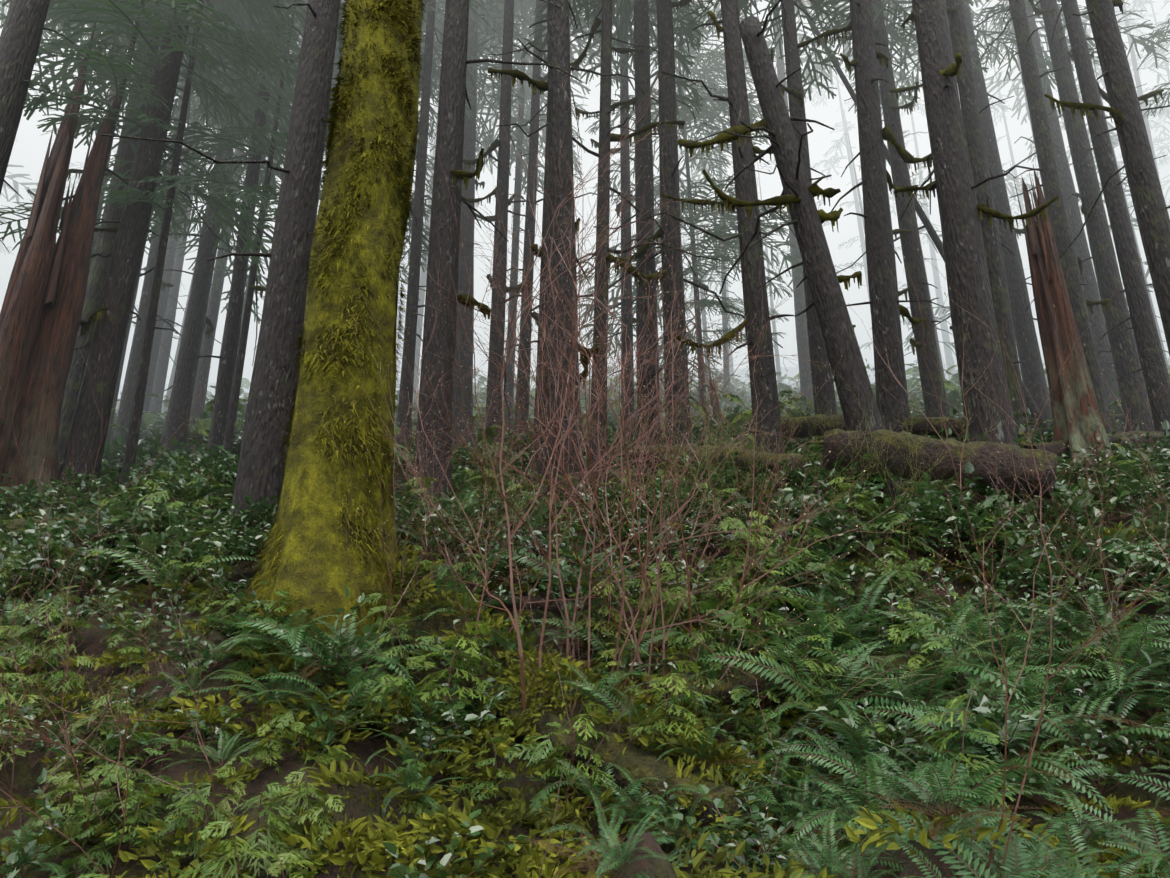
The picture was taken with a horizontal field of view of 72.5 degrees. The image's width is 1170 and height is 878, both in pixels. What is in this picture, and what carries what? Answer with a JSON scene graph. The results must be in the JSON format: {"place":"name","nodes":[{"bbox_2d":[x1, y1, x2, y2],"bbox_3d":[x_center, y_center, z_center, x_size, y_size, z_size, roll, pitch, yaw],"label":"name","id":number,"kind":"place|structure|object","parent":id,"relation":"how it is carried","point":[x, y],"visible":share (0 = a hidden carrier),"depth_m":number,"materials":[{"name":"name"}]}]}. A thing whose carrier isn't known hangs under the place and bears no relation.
{"place":"outdoors","nodes":[
{"label":"outdoors","id":0,"kind":"place"},
{"bbox_2d":[0,358,1169,877],"bbox_3d":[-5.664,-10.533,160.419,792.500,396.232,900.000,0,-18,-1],"label":"ground","id":1,"kind":"structure","parent":0,"point":[26,784],"depth_m":4.97,"materials":[{"name":"brown soil"}]},
{"bbox_2d":[233,0,429,675],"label":"mossy trunk","id":2,"kind":"object","parent":1,"relation":"on","point":[364,209],"visible":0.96,"depth_m":7.12,"materials":[{"name":"plant"}]},
{"bbox_2d":[0,18,1118,517],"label":"snags","id":3,"kind":"object","parent":1,"relation":"on","point":[40,312],"visible":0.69,"depth_m":13.48,"materials":[{"name":"brown wood"}]},
{"bbox_2d":[0,0,1169,532],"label":"trunks","id":4,"kind":"object","parent":1,"relation":"on","point":[984,270],"visible":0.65,"depth_m":14.93,"materials":[{"name":"brown plant"}]},
{"bbox_2d":[0,0,1169,408],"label":"tree foliage","id":5,"kind":"object","parent":4,"relation":"attached to","point":[234,52],"visible":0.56,"depth_m":20.02,"materials":[{"name":"green plant"}]},
{"bbox_2d":[27,0,1163,387],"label":"moss arms","id":6,"kind":"object","parent":4,"relation":"attached to","point":[727,202],"visible":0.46,"depth_m":14.19},
{"bbox_2d":[0,368,1169,877],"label":"leafy shrubs","id":7,"kind":"object","parent":1,"relation":"on","point":[154,452],"visible":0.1,"depth_m":7.57,"materials":[{"name":"green plant"}]},
{"bbox_2d":[0,367,1169,877],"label":"ferns","id":8,"kind":"object","parent":1,"relation":"on","point":[882,787],"visible":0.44,"depth_m":4.92,"materials":[{"name":"green plant"}]},
{"bbox_2d":[0,358,1169,877],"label":"shrubs","id":9,"kind":"object","parent":1,"relation":"on","point":[772,728],"visible":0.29,"depth_m":5.49,"materials":[{"name":"green plant"}]},
{"bbox_2d":[0,471,1169,877],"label":"cushion plants","id":10,"kind":"object","parent":1,"relation":"on","point":[526,859],"visible":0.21,"depth_m":4.46,"materials":[{"name":"green plant"}]},
{"bbox_2d":[0,46,1169,877],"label":"bare shrubs","id":11,"kind":"object","parent":1,"relation":"on","point":[622,434],"visible":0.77,"depth_m":5.76,"materials":[{"name":"brown plant"}]},
{"bbox_2d":[0,414,1169,877],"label":"ferns","id":12,"kind":"object","parent":1,"relation":"on","point":[948,812],"visible":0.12,"depth_m":5.47,"materials":[{"name":"green plant"}]},
{"bbox_2d":[0,45,1169,857],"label":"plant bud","id":13,"kind":"object","parent":1,"relation":"on","point":[576,477],"visible":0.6,"depth_m":5.82,"materials":[{"name":"plant"}]},
{"bbox_2d":[8,409,1169,846],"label":"logs","id":14,"kind":"object","parent":1,"relation":"on","point":[636,763],"visible":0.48,"depth_m":6.61,"materials":[{"name":"brown wood"}]},
{"bbox_2d":[43,340,1161,708],"bbox_3d":[2.747,-0.517,14.202,20.201,9.966,13.916,16,-24,-42],"label":"shrub","id":15,"kind":"object","parent":1,"relation":"on","point":[783,510],"visible":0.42,"depth_m":8.78,"materials":[{"name":"green plant"}]},
{"bbox_2d":[0,0,1169,384],"label":"sky","id":16,"kind":"structure","parent":0,"point":[30,153],"materials":[{"name":"white"}]}
]}

